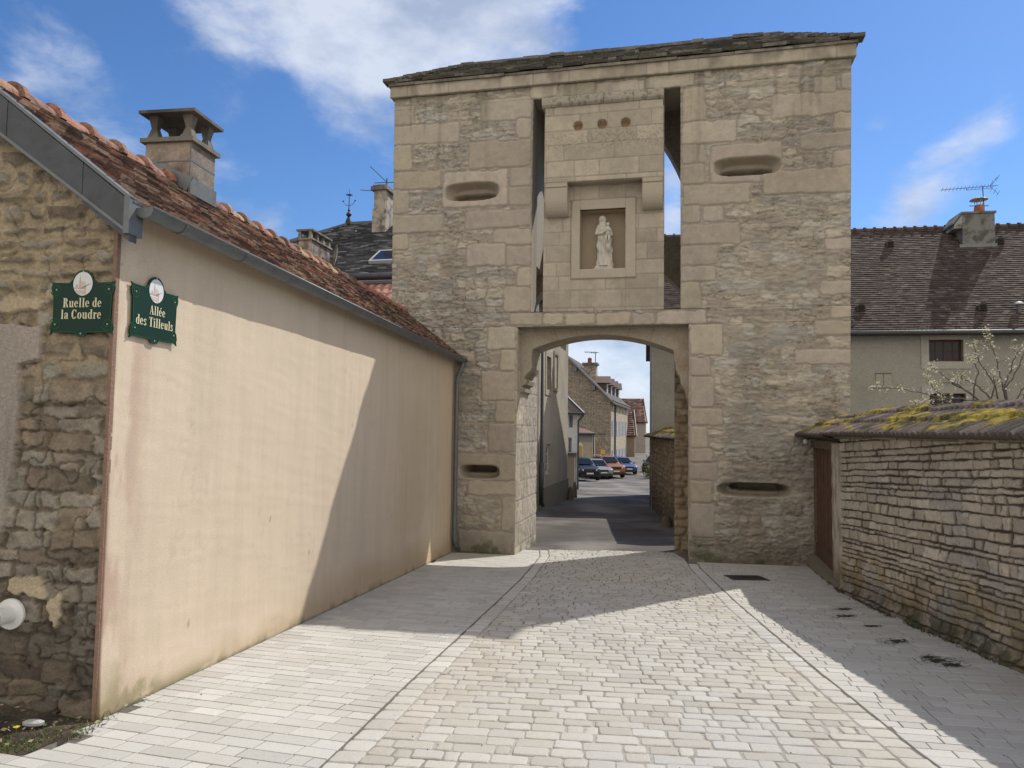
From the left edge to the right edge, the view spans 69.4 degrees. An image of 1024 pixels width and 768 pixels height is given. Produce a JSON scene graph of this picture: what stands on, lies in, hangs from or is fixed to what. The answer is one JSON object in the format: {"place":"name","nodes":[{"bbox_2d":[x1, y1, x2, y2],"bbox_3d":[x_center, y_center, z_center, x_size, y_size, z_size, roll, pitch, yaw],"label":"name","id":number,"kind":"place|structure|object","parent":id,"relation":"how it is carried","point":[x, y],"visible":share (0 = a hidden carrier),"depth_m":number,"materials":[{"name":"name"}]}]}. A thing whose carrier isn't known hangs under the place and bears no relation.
{"place":"outdoors","nodes":[
{"label":"outdoors","id":0,"kind":"place"},
{"bbox_2d":[0,702,101,754],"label":"ground","id":1,"kind":"structure","parent":0,"point":[17,715],"depth_m":4.50,"materials":[{"name":"soil"}]},
{"bbox_2d":[22,719,44,726],"bbox_3d":[-2.886,2.045,4.463,0.133,0.044,0.063,1,-4,0],"label":"stone","id":2,"kind":"object","parent":1,"relation":"on","point":[33,722],"visible":1,"depth_m":4.44,"materials":[{"name":"stone"}]},
{"bbox_2d":[0,693,151,752],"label":"grass","id":3,"kind":"structure","parent":0,"point":[40,741],"depth_m":4.36,"materials":[{"name":"green plant"}]},
{"bbox_2d":[0,550,539,767],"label":"pavement","id":4,"kind":"structure","parent":0,"point":[293,689],"depth_m":5.46,"materials":[{"name":"stone"}]},
{"bbox_2d":[36,433,649,749],"bbox_3d":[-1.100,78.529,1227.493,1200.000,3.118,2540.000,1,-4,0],"label":"ground","id":5,"kind":"structure","parent":0,"point":[647,442],"depth_m":257.76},
{"bbox_2d":[0,78,466,720],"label":"rendered house","id":6,"kind":"structure","parent":5,"relation":"on","point":[264,448],"depth_m":5.70,"materials":[{"name":"paint"}]},
{"bbox_2d":[0,598,24,629],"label":"flue pipe","id":7,"kind":"object","parent":6,"relation":"attached to","point":[12,613],"visible":1,"depth_m":4.78,"materials":[{"name":"white plastic"}]},
{"bbox_2d":[49,270,115,336],"bbox_3d":[-2.819,-0.531,4.853,0.464,0.442,0.015,0,-4,8],"label":"street sign","id":8,"kind":"object","parent":6,"relation":"attached to","point":[82,303],"visible":1,"depth_m":4.85,"materials":[{"name":"metal"}]},
{"bbox_2d":[128,277,178,345],"bbox_3d":[-2.518,-0.519,5.225,0.015,0.474,0.536,0,-4,8],"label":"street sign","id":9,"kind":"object","parent":6,"relation":"attached to","point":[154,311],"visible":1,"depth_m":5.20,"materials":[{"name":"metal"}]},
{"bbox_2d":[296,229,391,299],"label":"outbuilding","id":10,"kind":"structure","parent":5,"relation":"on","point":[313,241],"depth_m":21.01,"materials":[{"name":"stone"}]},
{"bbox_2d":[322,245,337,266],"bbox_3d":[-5.293,-3.743,21.573,0.511,0.656,0.556,1,-4,0],"label":"satellite dish","id":11,"kind":"object","parent":10,"relation":"attached to","point":[335,256],"visible":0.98,"depth_m":21.63,"materials":[{"name":"metal"}]},
{"bbox_2d":[289,184,568,511],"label":"manor house","id":12,"kind":"structure","parent":5,"relation":"on","point":[365,251],"depth_m":27.23,"materials":[{"name":"grey stone"}]},
{"bbox_2d":[362,166,392,190],"bbox_3d":[-4.889,-7.403,27.240,1.437,1.160,0.320,1,-4,0],"label":"tv aerial","id":13,"kind":"object","parent":12,"relation":"attached to","point":[386,181],"visible":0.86,"depth_m":27.36,"materials":[{"name":"grey metal"}]},
{"bbox_2d":[546,444,547,473],"bbox_3d":[1.247,2.857,28.136,0.050,1.136,1.030,0,-4,13],"label":"window","id":14,"kind":"structure","parent":12,"relation":"in","point":[546,444],"depth_m":28.50,"materials":[{"name":"grey glass"}]},
{"bbox_2d":[567,486,572,499],"bbox_3d":[2.569,4.824,32.540,0.282,0.668,0.288,4,-5,-39],"label":"guard stone","id":15,"kind":"object","parent":5,"relation":"on","point":[570,494],"visible":0.88,"depth_m":32.46,"materials":[{"name":"grey stone"}]},
{"bbox_2d":[572,482,576,497],"bbox_3d":[2.870,4.896,34.057,0.266,0.809,0.284,1,-4,0],"label":"guard stone","id":16,"kind":"object","parent":5,"relation":"on","point":[574,488],"visible":0.81,"depth_m":33.96,"materials":[{"name":"grey stone"}]},
{"bbox_2d":[567,396,584,488],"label":"white house","id":17,"kind":"structure","parent":5,"relation":"on","point":[575,411],"depth_m":41.81,"materials":[{"name":"white paint"}]},
{"bbox_2d":[568,437,571,451],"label":"window","id":18,"kind":"structure","parent":17,"relation":"in","point":[569,438],"depth_m":42.04,"materials":[{"name":"grey glass"}]},
{"bbox_2d":[569,415,572,427],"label":"window","id":19,"kind":"structure","parent":17,"relation":"in","point":[570,416],"depth_m":42.13,"materials":[{"name":"grey glass"}]},
{"bbox_2d":[579,428,596,458],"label":"annex","id":20,"kind":"object","parent":5,"relation":"on","point":[586,443],"visible":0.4,"depth_m":66.64,"materials":[{"name":"paint"}]},
{"bbox_2d":[579,445,581,456],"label":"door","id":21,"kind":"structure","parent":20,"relation":"in","point":[580,447],"depth_m":66.62,"materials":[{"name":"wood"}]},
{"bbox_2d":[568,356,630,456],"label":"stone house","id":22,"kind":"structure","parent":5,"relation":"on","point":[598,401],"depth_m":89.18,"materials":[{"name":"beige stone"}]},
{"bbox_2d":[595,433,606,455],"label":"street wall","id":23,"kind":"structure","parent":5,"relation":"on","point":[600,441],"depth_m":79.61,"materials":[{"name":"stone"}]},
{"bbox_2d":[595,442,597,455],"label":"door","id":24,"kind":"structure","parent":23,"relation":"in","point":[596,445],"depth_m":79.61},
{"bbox_2d":[383,31,865,565],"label":"gate tower","id":25,"kind":"structure","parent":5,"relation":"on","point":[513,179],"depth_m":14.09,"materials":[{"name":"stone"}]},
{"bbox_2d":[594,216,613,268],"bbox_3d":[1.786,-2.745,14.363,0.375,1.083,0.310,0,-4,13],"label":"statue","id":26,"kind":"object","parent":25,"relation":"in","point":[603,232],"visible":1,"depth_m":14.29,"materials":[{"name":"white stone"}]},
{"bbox_2d":[626,410,636,456],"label":"house","id":27,"kind":"structure","parent":5,"relation":"on","point":[631,432],"depth_m":107.71,"materials":[{"name":"ceramic"}]},
{"bbox_2d":[621,397,647,452],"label":"house","id":28,"kind":"structure","parent":5,"relation":"on","point":[638,406],"depth_m":127.86,"materials":[{"name":"paint"}]},
{"bbox_2d":[644,426,673,528],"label":"boundary wall","id":29,"kind":"structure","parent":5,"relation":"on","point":[662,465],"depth_m":23.57,"materials":[{"name":"stone"}]},
{"bbox_2d":[660,515,672,527],"bbox_3d":[4.307,3.854,20.606,0.364,0.404,0.370,1,-4,0],"label":"guard stone","id":30,"kind":"object","parent":5,"relation":"on","point":[666,522],"visible":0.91,"depth_m":20.50,"materials":[{"name":"grey stone"}]},
{"bbox_2d":[646,197,1023,508],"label":"grey house","id":31,"kind":"structure","parent":5,"relation":"on","point":[921,298],"depth_m":27.40,"materials":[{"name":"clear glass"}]},
{"bbox_2d":[929,340,961,360],"bbox_3d":[15.464,-1.178,26.497,1.127,0.780,0.050,0,-4,10],"label":"window","id":32,"kind":"structure","parent":31,"relation":"in","point":[939,350],"depth_m":26.48,"materials":[{"name":"brown glass"}]},
{"bbox_2d":[930,394,963,404],"bbox_3d":[15.449,0.907,26.365,1.177,1.125,0.050,0,-4,10],"label":"window","id":33,"kind":"structure","parent":31,"relation":"in","point":[936,402],"depth_m":26.36,"materials":[{"name":"black glass"}]},
{"bbox_2d":[941,176,998,210],"bbox_3d":[18.862,-7.736,30.501,2.159,1.608,0.318,0,-4,10],"label":"tv aerial","id":34,"kind":"object","parent":31,"relation":"attached to","point":[976,189],"visible":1,"depth_m":30.42,"materials":[{"name":"grey metal"}]},
{"bbox_2d":[795,399,1023,673],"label":"boundary wall","id":35,"kind":"structure","parent":5,"relation":"on","point":[928,516],"depth_m":7.67,"materials":[{"name":"stone"}]},
{"bbox_2d":[807,440,840,587],"bbox_3d":[5.068,2.111,11.874,0.260,2.386,2.664,0,-4,13],"label":"garden door","id":36,"kind":"structure","parent":35,"relation":"attached to","point":[820,561],"depth_m":12.36,"materials":[{"name":"red wood"}]},
{"bbox_2d":[866,324,1023,404],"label":"flowering tree","id":37,"kind":"object","parent":5,"relation":"on","point":[993,381],"visible":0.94,"depth_m":10.43,"materials":[{"name":"white plant"}]},
{"bbox_2d":[0,0,1023,432],"label":"sky","id":38,"kind":"structure","parent":0,"point":[298,94],"materials":[{"name":"blue"}]},
{"bbox_2d":[14,549,1016,767],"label":"pavement","id":39,"kind":"structure","parent":0,"point":[75,740],"depth_m":5.22,"materials":[{"name":"grey stone"}]},
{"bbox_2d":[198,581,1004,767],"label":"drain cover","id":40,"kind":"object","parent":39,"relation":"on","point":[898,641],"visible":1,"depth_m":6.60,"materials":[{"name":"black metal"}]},
{"bbox_2d":[322,550,937,767],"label":"kerb","id":41,"kind":"structure","parent":39,"relation":"on","point":[363,742],"depth_m":5.47,"materials":[{"name":"stone"}]},
{"bbox_2d":[527,448,673,552],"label":"road","id":42,"kind":"structure","parent":0,"point":[616,513],"depth_m":22.46,"materials":[{"name":"grey asphalt"}]},
{"bbox_2d":[579,457,599,479],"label":"parked car","id":43,"kind":"object","parent":42,"relation":"on","point":[588,467],"visible":0.5,"depth_m":53.25,"materials":[{"name":"paint"}]},
{"bbox_2d":[589,458,612,477],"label":"parked car","id":44,"kind":"object","parent":42,"relation":"on","point":[604,469],"visible":0.48,"depth_m":58.44,"materials":[{"name":"paint"}]},
{"bbox_2d":[593,454,625,477],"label":"parked car","id":45,"kind":"object","parent":42,"relation":"on","point":[615,465],"visible":0.38,"depth_m":59.66,"materials":[{"name":"paint"}]},
{"bbox_2d":[615,456,636,473],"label":"parked car","id":46,"kind":"object","parent":42,"relation":"on","point":[627,462],"visible":0.45,"depth_m":64.51,"materials":[{"name":"paint"}]},
{"bbox_2d":[637,455,649,478],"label":"shrub","id":47,"kind":"object","parent":42,"relation":"on","point":[647,471],"visible":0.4,"depth_m":59.63,"materials":[{"name":"green plant"}]},
{"bbox_2d":[642,456,649,471],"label":"parked car","id":48,"kind":"object","parent":42,"relation":"on","point":[645,462],"visible":0.21,"depth_m":68.60,"materials":[{"name":"paint"}]},
{"bbox_2d":[697,562,1023,767],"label":"pavement","id":49,"kind":"structure","parent":0,"point":[994,725],"depth_m":6.18,"materials":[{"name":"stone"}]},
{"bbox_2d":[724,575,770,580],"bbox_3d":[3.652,3.022,11.535,0.573,0.046,0.530,1,-4,0],"label":"drain cover","id":50,"kind":"object","parent":49,"relation":"on","point":[745,577],"visible":1,"depth_m":11.50,"materials":[{"name":"black metal"}]},
{"bbox_2d":[814,571,995,663],"bbox_3d":[4.429,2.578,7.844,0.478,0.534,8.992,0,-4,5],"label":"moss","id":51,"kind":"object","parent":49,"relation":"on","point":[886,614],"visible":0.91,"depth_m":7.93,"materials":[{"name":"green plant"}]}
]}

